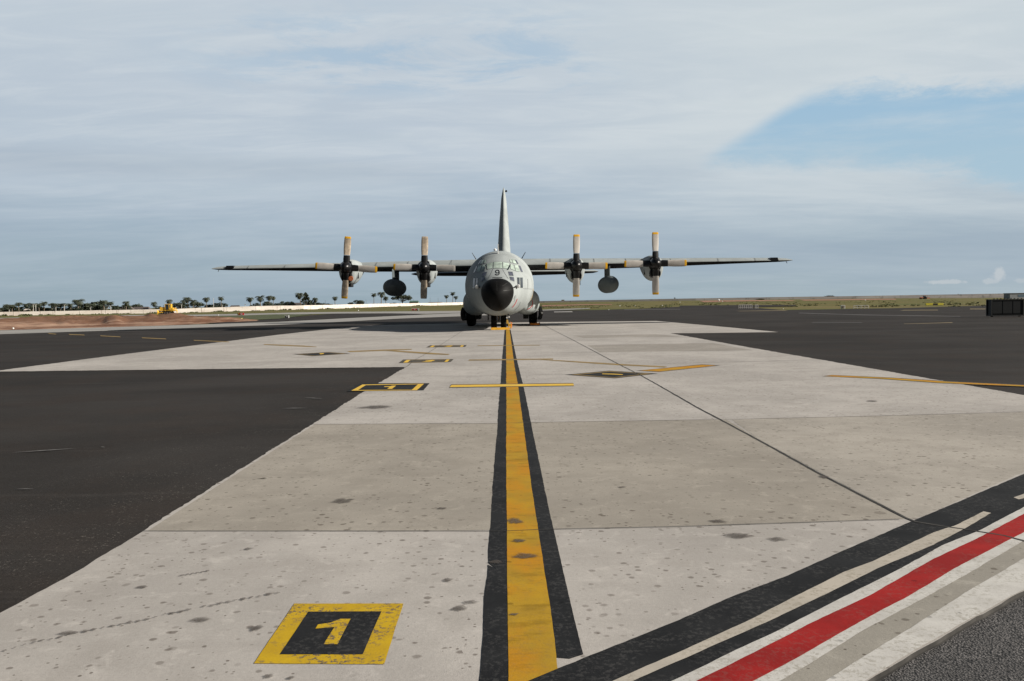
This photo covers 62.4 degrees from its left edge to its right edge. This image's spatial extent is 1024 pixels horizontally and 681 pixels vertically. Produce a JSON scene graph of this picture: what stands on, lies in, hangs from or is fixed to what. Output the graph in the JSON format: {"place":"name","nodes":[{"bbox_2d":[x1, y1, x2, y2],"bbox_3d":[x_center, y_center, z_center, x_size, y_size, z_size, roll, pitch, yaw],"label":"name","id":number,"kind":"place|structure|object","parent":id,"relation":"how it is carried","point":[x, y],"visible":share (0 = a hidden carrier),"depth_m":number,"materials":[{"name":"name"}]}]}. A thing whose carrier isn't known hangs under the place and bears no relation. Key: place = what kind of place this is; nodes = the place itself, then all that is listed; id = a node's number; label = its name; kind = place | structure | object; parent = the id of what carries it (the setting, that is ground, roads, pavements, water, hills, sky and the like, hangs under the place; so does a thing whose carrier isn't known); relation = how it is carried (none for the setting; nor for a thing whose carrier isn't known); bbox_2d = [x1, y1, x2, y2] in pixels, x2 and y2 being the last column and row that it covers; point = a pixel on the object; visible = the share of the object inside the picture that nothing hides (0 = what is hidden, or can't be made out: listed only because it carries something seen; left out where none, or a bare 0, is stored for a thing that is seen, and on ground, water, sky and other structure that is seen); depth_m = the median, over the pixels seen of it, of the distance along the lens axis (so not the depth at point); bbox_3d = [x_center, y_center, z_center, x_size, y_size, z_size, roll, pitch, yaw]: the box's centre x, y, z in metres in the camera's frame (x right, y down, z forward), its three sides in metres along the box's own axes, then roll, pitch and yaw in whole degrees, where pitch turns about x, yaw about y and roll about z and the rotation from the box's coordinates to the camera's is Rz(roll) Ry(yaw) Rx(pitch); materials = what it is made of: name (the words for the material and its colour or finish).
{"place":"outdoors","nodes":[
{"label":"outdoors","id":0,"kind":"place"},
{"bbox_2d":[0,313,485,333],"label":"concrete shoulder","id":1,"kind":"object","parent":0,"point":[209,325],"visible":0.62,"depth_m":72.64},
{"bbox_2d":[209,314,311,319],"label":"grass verge","id":2,"kind":"object","parent":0,"point":[269,316],"depth_m":131.98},
{"bbox_2d":[140,311,460,315],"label":"concrete strip","id":3,"kind":"object","parent":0,"point":[419,312],"visible":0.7,"depth_m":167.58,"materials":[{"name":"grey concrete"}]},
{"bbox_2d":[157,304,177,313],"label":"bulldozer","id":4,"kind":"object","parent":3,"relation":"on","point":[167,309],"visible":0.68,"depth_m":167.35,"materials":[{"name":"metal"}]},
{"bbox_2d":[216,314,417,322],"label":"taxiway tarmac","id":5,"kind":"structure","parent":0,"point":[323,316],"depth_m":112.45,"materials":[{"name":"grey asphalt"}]},
{"bbox_2d":[0,298,1003,329],"bbox_3d":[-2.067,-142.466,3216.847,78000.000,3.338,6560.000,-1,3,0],"label":"grass field","id":6,"kind":"structure","parent":0,"point":[828,304],"depth_m":277.32,"materials":[{"name":"green plant"}]},
{"bbox_2d":[0,307,11,311],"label":"broadleaf tree","id":7,"kind":"object","parent":6,"relation":"on","point":[5,309],"visible":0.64,"depth_m":461.00,"materials":[{"name":"green plant"}]},
{"bbox_2d":[1,306,21,311],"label":"broadleaf tree","id":8,"kind":"object","parent":6,"relation":"on","point":[15,309],"visible":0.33,"depth_m":467.73,"materials":[{"name":"green plant"}]},
{"bbox_2d":[26,303,36,310],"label":"palm tree","id":9,"kind":"object","parent":6,"relation":"on","point":[31,304],"visible":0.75,"depth_m":473.11,"materials":[{"name":"green plant"}]},
{"bbox_2d":[26,305,46,310],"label":"broadleaf tree","id":10,"kind":"object","parent":6,"relation":"on","point":[38,309],"visible":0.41,"depth_m":488.01,"materials":[{"name":"green plant"}]},
{"bbox_2d":[50,307,73,310],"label":"broadleaf tree","id":11,"kind":"object","parent":6,"relation":"on","point":[52,309],"visible":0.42,"depth_m":475.25,"materials":[{"name":"green plant"}]},
{"bbox_2d":[62,306,83,310],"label":"broadleaf tree","id":12,"kind":"object","parent":6,"relation":"on","point":[75,308],"visible":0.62,"depth_m":476.57,"materials":[{"name":"green plant"}]},
{"bbox_2d":[72,299,84,307],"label":"palm tree","id":13,"kind":"object","parent":6,"relation":"on","point":[78,302],"visible":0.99,"depth_m":477.43,"materials":[{"name":"green plant"}]},
{"bbox_2d":[77,303,95,310],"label":"broadleaf tree","id":14,"kind":"object","parent":6,"relation":"on","point":[87,306],"visible":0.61,"depth_m":488.63,"materials":[{"name":"green plant"}]},
{"bbox_2d":[85,300,108,309],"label":"broadleaf tree","id":15,"kind":"object","parent":6,"relation":"on","point":[95,303],"visible":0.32,"depth_m":494.58,"materials":[{"name":"green plant"}]},
{"bbox_2d":[98,300,108,309],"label":"palm tree","id":16,"kind":"object","parent":6,"relation":"on","point":[102,302],"visible":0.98,"depth_m":471.76,"materials":[{"name":"green plant"}]},
{"bbox_2d":[93,302,119,309],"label":"broadleaf tree","id":17,"kind":"object","parent":6,"relation":"on","point":[98,307],"visible":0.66,"depth_m":492.46,"materials":[{"name":"green plant"}]},
{"bbox_2d":[120,305,131,309],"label":"broadleaf tree","id":18,"kind":"object","parent":6,"relation":"on","point":[123,307],"visible":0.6,"depth_m":483.66,"materials":[{"name":"green plant"}]},
{"bbox_2d":[123,301,129,309],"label":"palm tree","id":19,"kind":"object","parent":6,"relation":"on","point":[125,303],"visible":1,"depth_m":479.17,"materials":[{"name":"green plant"}]},
{"bbox_2d":[0,313,256,329],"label":"bare earth bank","id":20,"kind":"structure","parent":6,"relation":"on","point":[52,322],"depth_m":91.62,"materials":[{"name":"brown soil"}]},
{"bbox_2d":[131,303,142,307],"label":"umbrella tree","id":21,"kind":"object","parent":6,"relation":"on","point":[136,305],"visible":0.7,"depth_m":507.07,"materials":[{"name":"green plant"}]},
{"bbox_2d":[134,307,150,309],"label":"house","id":22,"kind":"structure","parent":6,"relation":"on","point":[139,308],"depth_m":502.39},
{"bbox_2d":[172,303,185,308],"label":"umbrella tree","id":23,"kind":"object","parent":6,"relation":"on","point":[174,305],"visible":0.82,"depth_m":494.08,"materials":[{"name":"green plant"}]},
{"bbox_2d":[183,297,190,302],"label":"palm tree","id":24,"kind":"object","parent":6,"relation":"on","point":[186,299],"visible":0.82,"depth_m":509.36,"materials":[{"name":"green plant"}]},
{"bbox_2d":[189,299,197,307],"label":"palm tree","id":25,"kind":"object","parent":6,"relation":"on","point":[193,302],"visible":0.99,"depth_m":501.28,"materials":[{"name":"green plant"}]},
{"bbox_2d":[186,301,204,307],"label":"umbrella tree","id":26,"kind":"object","parent":6,"relation":"on","point":[197,304],"visible":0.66,"depth_m":518.96,"materials":[{"name":"green plant"}]},
{"bbox_2d":[203,297,209,307],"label":"palm tree","id":27,"kind":"object","parent":6,"relation":"on","point":[206,300],"visible":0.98,"depth_m":496.38,"materials":[{"name":"green plant"}]},
{"bbox_2d":[212,302,227,307],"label":"broadleaf tree","id":28,"kind":"object","parent":6,"relation":"on","point":[223,304],"visible":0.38,"depth_m":519.90,"materials":[{"name":"green plant"}]},
{"bbox_2d":[0,302,462,315],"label":"perimeter wall","id":29,"kind":"structure","parent":6,"relation":"on","point":[246,308],"depth_m":489.50,"materials":[{"name":"beige concrete"}]},
{"bbox_2d":[246,297,252,304],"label":"palm tree","id":30,"kind":"object","parent":6,"relation":"on","point":[249,299],"visible":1,"depth_m":526.87,"materials":[{"name":"green plant"}]},
{"bbox_2d":[255,295,264,305],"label":"palm tree","id":31,"kind":"object","parent":6,"relation":"on","point":[259,299],"visible":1,"depth_m":507.43,"materials":[{"name":"green plant"}]},
{"bbox_2d":[264,302,282,305],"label":"broadleaf tree","id":32,"kind":"object","parent":6,"relation":"on","point":[271,304],"visible":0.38,"depth_m":520.55,"materials":[{"name":"green plant"}]},
{"bbox_2d":[285,301,295,305],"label":"broadleaf tree","id":33,"kind":"object","parent":6,"relation":"on","point":[290,303],"visible":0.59,"depth_m":532.42,"materials":[{"name":"green plant"}]},
{"bbox_2d":[295,293,302,304],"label":"palm tree","id":34,"kind":"object","parent":6,"relation":"on","point":[299,295],"visible":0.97,"depth_m":536.34,"materials":[{"name":"green plant"}]},
{"bbox_2d":[300,292,311,304],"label":"conifer tree","id":35,"kind":"object","parent":6,"relation":"on","point":[305,295],"visible":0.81,"depth_m":530.53,"materials":[{"name":"green plant"}]},
{"bbox_2d":[348,300,363,303],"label":"broadleaf tree","id":36,"kind":"object","parent":6,"relation":"on","point":[356,302],"visible":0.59,"depth_m":614.74,"materials":[{"name":"green plant"}]},
{"bbox_2d":[377,292,384,303],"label":"palm tree","id":37,"kind":"object","parent":6,"relation":"on","point":[382,294],"visible":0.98,"depth_m":690.68,"materials":[{"name":"green plant"}]},
{"bbox_2d":[391,295,411,302],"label":"umbrella tree","id":38,"kind":"object","parent":6,"relation":"on","point":[403,298],"visible":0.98,"depth_m":720.01,"materials":[{"name":"green plant"}]},
{"bbox_2d":[540,294,1003,302],"bbox_3d":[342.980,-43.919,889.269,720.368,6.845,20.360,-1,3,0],"label":"boundary wall","id":39,"kind":"structure","parent":6,"relation":"on","point":[907,296],"depth_m":880.10,"materials":[{"name":"beige concrete"}]},
{"bbox_2d":[803,299,895,300],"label":"red soil strip","id":40,"kind":"object","parent":6,"relation":"on","point":[847,299],"visible":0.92,"depth_m":547.19,"materials":[{"name":"brown soil"}]},
{"bbox_2d":[853,305,868,308],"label":"barrier","id":41,"kind":"object","parent":6,"relation":"on","point":[857,307],"visible":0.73,"depth_m":126.84,"materials":[{"name":"grey concrete"}]},
{"bbox_2d":[925,303,942,305],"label":"airfield sign","id":42,"kind":"object","parent":6,"relation":"on","point":[927,304],"visible":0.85,"depth_m":150.37,"materials":[{"name":"metal"}]},
{"bbox_2d":[1003,293,1023,298],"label":"grey building","id":43,"kind":"structure","parent":6,"relation":"on","point":[1013,295],"depth_m":469.58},
{"bbox_2d":[0,321,1023,680],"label":"concrete pavement","id":44,"kind":"structure","parent":0,"point":[628,583],"depth_m":5.46,"materials":[{"name":"grey concrete"}]},
{"bbox_2d":[264,344,314,346],"bbox_3d":[-8.967,0.201,33.949,4.399,0.001,0.542,1,3,41],"label":"faded lead line","id":45,"kind":"object","parent":44,"relation":"on","point":[290,345],"visible":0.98,"depth_m":33.92,"materials":[{"name":"yellow paint"}]},
{"bbox_2d":[296,352,348,355],"bbox_3d":[-6.274,0.443,27.737,1.459,0.001,1.629,-3,3,-41],"label":"diamond box","id":46,"kind":"object","parent":44,"relation":"on","point":[320,355],"visible":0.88,"depth_m":27.64,"materials":[{"name":"black paint"}]},
{"bbox_2d":[254,603,402,663],"bbox_3d":[-0.869,1.425,4.147,0.600,0.001,0.782,-1,3,0],"label":"number box","id":47,"kind":"object","parent":44,"relation":"on","point":[377,646],"visible":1,"depth_m":4.06,"materials":[{"name":"yellow paint"}]},
{"bbox_2d":[280,611,380,653],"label":"ground marking","id":48,"kind":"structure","parent":47,"relation":"on","point":[308,637],"depth_m":4.10,"materials":[{"name":"black paint"}]},
{"bbox_2d":[316,619,349,643],"bbox_3d":[-0.896,1.424,4.139,0.151,0.001,0.321,-1,3,0],"label":"digit one","id":49,"kind":"object","parent":48,"relation":"on","point":[337,632],"visible":1,"depth_m":4.17,"materials":[{"name":"yellow paint"}]},
{"bbox_2d":[348,349,411,351],"bbox_3d":[-4.574,0.341,29.420,2.311,0.001,0.815,-2,3,-21],"label":"faded lead line","id":50,"kind":"object","parent":44,"relation":"on","point":[378,350],"visible":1,"depth_m":29.39,"materials":[{"name":"yellow paint"}]},
{"bbox_2d":[348,383,428,390],"bbox_3d":[-2.376,0.896,16.411,1.477,0.001,1.613,-1,3,0],"label":"number box","id":51,"kind":"object","parent":44,"relation":"on","point":[423,386],"visible":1,"depth_m":16.54,"materials":[{"name":"black paint"}]},
{"bbox_2d":[351,384,422,390],"bbox_3d":[-2.379,0.901,16.280,1.240,0.001,1.277,-1,3,0],"label":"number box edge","id":52,"kind":"object","parent":51,"relation":"on","point":[418,386],"visible":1,"depth_m":16.43,"materials":[{"name":"yellow paint"}]},
{"bbox_2d":[359,384,417,389],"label":"ground marking","id":53,"kind":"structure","parent":52,"relation":"on","point":[396,387],"depth_m":16.24,"materials":[{"name":"black paint"}]},
{"bbox_2d":[386,350,448,354],"bbox_3d":[-3.213,0.388,27.899,0.486,0.001,4.183,-3,3,-37],"label":"faded lead line","id":54,"kind":"object","parent":44,"relation":"on","point":[418,352],"visible":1,"depth_m":27.71,"materials":[{"name":"yellow paint"}]},
{"bbox_2d":[399,359,452,362],"bbox_3d":[-2.407,0.570,23.657,1.469,0.001,1.479,-1,3,0],"label":"number box","id":55,"kind":"object","parent":44,"relation":"on","point":[416,360],"visible":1,"depth_m":23.66,"materials":[{"name":"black paint"}]},
{"bbox_2d":[419,359,448,359],"bbox_3d":[-2.395,0.545,24.167,1.252,0.001,0.153,-1,3,2],"label":"number box edge","id":56,"kind":"object","parent":55,"relation":"on","point":[433,359],"visible":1,"depth_m":24.16,"materials":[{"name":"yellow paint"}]},
{"bbox_2d":[4,400,874,677],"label":"oil stains","id":57,"kind":"object","parent":44,"relation":"on","point":[513,520],"visible":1,"depth_m":5.11,"materials":[{"name":"grey liquid"}]},
{"bbox_2d":[428,345,465,346],"bbox_3d":[-2.433,0.209,31.685,1.442,0.001,1.570,-1,3,0],"label":"number box","id":58,"kind":"object","parent":44,"relation":"on","point":[448,345],"visible":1,"depth_m":31.55,"materials":[{"name":"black paint"}]},
{"bbox_2d":[479,330,507,680],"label":"black line edging","id":59,"kind":"object","parent":44,"relation":"on","point":[494,662],"visible":0.99,"depth_m":4.96,"materials":[{"name":"paint"}]},
{"bbox_2d":[491,327,509,329],"bbox_3d":[-0.665,-0.726,49.559,1.138,0.175,0.467,-1,3,0],"label":"wheel chock","id":60,"kind":"object","parent":44,"relation":"on","point":[502,328],"visible":1,"depth_m":49.36,"materials":[{"name":"yellow paint"}]},
{"bbox_2d":[212,188,791,327],"bbox_3d":[-1.301,-6.883,60.178,31.036,11.580,30.282,-3,3,-42],"label":"cargo plane","id":61,"kind":"object","parent":44,"relation":"on","point":[499,282],"visible":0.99,"depth_m":55.47,"materials":[{"name":"grey paint"}]},
{"bbox_2d":[478,345,526,345],"bbox_3d":[-0.132,0.182,31.512,2.388,0.001,0.412,-1,3,6],"label":"faded stop bar","id":62,"kind":"object","parent":44,"relation":"on","point":[502,345],"visible":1,"depth_m":31.49,"materials":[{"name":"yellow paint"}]},
{"bbox_2d":[468,358,552,360],"bbox_3d":[-0.034,0.533,23.679,2.380,0.001,0.462,-1,3,2],"label":"faded stop bar","id":63,"kind":"object","parent":44,"relation":"on","point":[508,359],"visible":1,"depth_m":23.68,"materials":[{"name":"yellow paint"}]},
{"bbox_2d":[449,383,573,387],"bbox_3d":[0.001,0.863,16.337,2.403,0.001,0.670,-1,3,0],"label":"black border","id":64,"kind":"object","parent":44,"relation":"on","point":[509,386],"visible":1,"depth_m":16.52,"materials":[{"name":"black paint"}]},
{"bbox_2d":[450,384,572,386],"bbox_3d":[-0.002,0.864,16.295,2.377,0.001,0.422,-1,3,2],"label":"yellow stop bar","id":65,"kind":"object","parent":64,"relation":"on","point":[490,385],"visible":1,"depth_m":16.29,"materials":[{"name":"paint"}]},
{"bbox_2d":[153,519,886,530],"bbox_3d":[0.071,1.326,5.995,5.446,0.001,0.171,-1,3,0],"label":"slab joint","id":66,"kind":"object","parent":44,"relation":"on","point":[542,529],"visible":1,"depth_m":5.98,"materials":[{"name":"grey concrete"}]},
{"bbox_2d":[150,420,903,530],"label":"dark concrete slab","id":67,"kind":"structure","parent":44,"relation":"on","point":[398,477],"depth_m":7.50,"materials":[{"name":"grey concrete"}]},
{"bbox_2d":[506,330,557,680],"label":"yellow taxi line","id":68,"kind":"object","parent":44,"relation":"on","point":[531,648],"visible":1,"depth_m":5.04,"materials":[{"name":"paint"}]},
{"bbox_2d":[510,330,582,657],"bbox_3d":[0.068,0.395,26.745,0.133,0.001,45.966,-1,3,0],"label":"black line edging","id":69,"kind":"object","parent":44,"relation":"on","point":[567,642],"visible":0.98,"depth_m":5.26,"materials":[{"name":"paint"}]},
{"bbox_2d":[551,360,666,366],"bbox_3d":[2.171,0.583,21.856,0.399,0.001,4.576,-3,3,-42],"label":"faded lead line","id":70,"kind":"object","parent":44,"relation":"on","point":[610,363],"visible":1,"depth_m":21.61,"materials":[{"name":"yellow paint"}]},
{"bbox_2d":[568,371,656,377],"bbox_3d":[2.172,0.737,18.477,1.475,0.001,1.406,-3,3,-42],"label":"diamond box","id":71,"kind":"object","parent":44,"relation":"on","point":[611,377],"visible":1,"depth_m":18.49,"materials":[{"name":"black paint"}]},
{"bbox_2d":[574,371,647,377],"bbox_3d":[2.171,0.736,18.457,1.263,0.001,1.212,-3,4,-43],"label":"diamond box edge","id":72,"kind":"object","parent":71,"relation":"on","point":[612,371],"visible":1,"depth_m":18.50,"materials":[{"name":"yellow paint"}]},
{"bbox_2d":[579,372,639,376],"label":"ground marking","id":73,"kind":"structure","parent":72,"relation":"on","point":[608,374],"depth_m":18.43,"materials":[{"name":"black paint"}]},
{"bbox_2d":[577,334,679,337],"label":"dark concrete slab","id":74,"kind":"structure","parent":44,"relation":"on","point":[610,336],"depth_m":38.42,"materials":[{"name":"grey concrete"}]},
{"bbox_2d":[588,343,748,351],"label":"dark concrete slab","id":75,"kind":"structure","parent":44,"relation":"on","point":[662,347],"depth_m":28.51,"materials":[{"name":"grey concrete"}]},
{"bbox_2d":[638,364,719,371],"bbox_3d":[3.982,0.647,19.886,2.492,0.001,0.627,-3,3,-41],"label":"yellow lead line","id":76,"kind":"object","parent":44,"relation":"on","point":[679,369],"visible":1,"depth_m":19.82,"materials":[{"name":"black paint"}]},
{"bbox_2d":[641,365,715,370],"bbox_3d":[3.952,0.646,19.885,2.254,0.001,0.518,-3,3,-41],"label":"yellow lead line","id":77,"kind":"object","parent":76,"relation":"on","point":[676,368],"visible":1,"depth_m":19.78,"materials":[{"name":"paint"}]},
{"bbox_2d":[422,412,996,423],"bbox_3d":[2.165,1.055,11.354,9.700,0.001,0.236,-1,3,-1],"label":"slab joint","id":78,"kind":"object","parent":44,"relation":"on","point":[647,420],"visible":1,"depth_m":11.26,"materials":[{"name":"grey concrete"}]},
{"bbox_2d":[529,474,1023,680],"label":"black boundary band","id":79,"kind":"object","parent":44,"relation":"on","point":[996,502],"visible":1,"depth_m":4.42,"materials":[{"name":"paint"}]},
{"bbox_2d":[613,511,989,680],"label":"cream strip","id":80,"kind":"object","parent":79,"relation":"on","point":[833,583],"visible":1,"depth_m":4.55,"materials":[{"name":"beige paint"}]},
{"bbox_2d":[1014,494,1023,498],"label":"cream strip","id":81,"kind":"object","parent":79,"relation":"on","point":[1020,496],"visible":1,"depth_m":6.69,"materials":[{"name":"beige paint"}]},
{"bbox_2d":[546,326,1023,540],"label":"slab joint","id":82,"kind":"object","parent":44,"relation":"on","point":[813,469],"visible":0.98,"depth_m":7.60,"materials":[{"name":"black"}]},
{"bbox_2d":[672,507,1023,680],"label":"white boundary line","id":83,"kind":"object","parent":44,"relation":"on","point":[760,643],"visible":1,"depth_m":4.40,"materials":[{"name":"paint"}]},
{"bbox_2d":[697,514,1023,680],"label":"red boundary line","id":84,"kind":"object","parent":44,"relation":"on","point":[779,652],"visible":1,"depth_m":4.27,"materials":[{"name":"paint"}]},
{"bbox_2d":[733,412,1023,518],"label":"dark concrete slab","id":85,"kind":"structure","parent":44,"relation":"on","point":[911,466],"depth_m":8.77,"materials":[{"name":"grey concrete"}]},
{"bbox_2d":[754,532,1023,680],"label":"white boundary line","id":86,"kind":"object","parent":44,"relation":"on","point":[815,653],"visible":1,"depth_m":4.29,"materials":[{"name":"paint"}]},
{"bbox_2d":[781,541,1023,680],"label":"grey painted strip","id":87,"kind":"structure","parent":44,"relation":"on","point":[849,652],"depth_m":4.14,"materials":[{"name":"grey paint"}]},
{"bbox_2d":[826,559,1023,680],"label":"white edge line","id":88,"kind":"object","parent":44,"relation":"on","point":[990,592],"visible":1,"depth_m":4.14,"materials":[{"name":"paint"}]},
{"bbox_2d":[0,306,1023,612],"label":"asphalt apron","id":89,"kind":"object","parent":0,"point":[148,448],"visible":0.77,"depth_m":14.84,"materials":[{"name":"black asphalt"}]},
{"bbox_2d":[537,308,589,310],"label":"concrete strip","id":90,"kind":"object","parent":89,"relation":"on","point":[567,309],"visible":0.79,"depth_m":175.57,"materials":[{"name":"grey concrete"}]},
{"bbox_2d":[624,309,659,309],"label":"faint apron line","id":91,"kind":"object","parent":89,"relation":"on","point":[641,309],"visible":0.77,"depth_m":152.24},
{"bbox_2d":[812,322,861,322],"bbox_3d":[21.058,-1.171,54.861,3.463,0.001,0.925,1,3,39],"label":"faint apron line","id":92,"kind":"object","parent":89,"relation":"on","point":[836,322],"visible":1,"depth_m":54.75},
{"bbox_2d":[810,313,921,315],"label":"faint apron line","id":93,"kind":"object","parent":89,"relation":"on","point":[860,314],"visible":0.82,"depth_m":79.33,"materials":[{"name":"paint"}]},
{"bbox_2d":[827,375,1023,386],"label":"yellow lead line","id":94,"kind":"object","parent":89,"relation":"on","point":[928,380],"visible":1,"depth_m":15.88,"materials":[{"name":"paint"}]},
{"bbox_2d":[986,298,1023,316],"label":"equipment container","id":95,"kind":"object","parent":89,"relation":"on","point":[1004,307],"visible":1,"depth_m":63.51,"materials":[{"name":"metal"}]},
{"bbox_2d":[0,0,1023,308],"label":"sky","id":96,"kind":"structure","parent":0,"point":[148,147],"materials":[{"name":"blue"}]},
{"bbox_2d":[542,304,611,305],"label":"red soil strip","id":97,"kind":"object","parent":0,"point":[577,304],"visible":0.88,"depth_m":333.88,"materials":[{"name":"brown soil"}]},
{"bbox_2d":[680,305,795,306],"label":"taxiway tarmac","id":98,"kind":"structure","parent":0,"point":[735,305],"depth_m":194.28,"materials":[{"name":"grey asphalt"}]},
{"bbox_2d":[702,300,793,301],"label":"red soil strip","id":99,"kind":"object","parent":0,"point":[744,300],"visible":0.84,"depth_m":559.59,"materials":[{"name":"brown soil"}]},
{"bbox_2d":[881,597,1023,680],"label":"service road","id":100,"kind":"structure","parent":0,"point":[990,648],"depth_m":3.81,"materials":[{"name":"grey asphalt"}]},
{"bbox_2d":[876,595,1023,680],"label":"slab edge gap","id":101,"kind":"object","parent":100,"relation":"on","point":[894,670],"visible":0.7,"depth_m":4.01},
{"label":"diamond box edge","id":102,"kind":"structure","parent":0,"visible":0},
{"bbox_2d":[305,353,339,354],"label":"ground marking","id":103,"kind":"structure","parent":102,"relation":"on","point":[321,354],"depth_m":27.67,"materials":[{"name":"black paint"}]}
]}

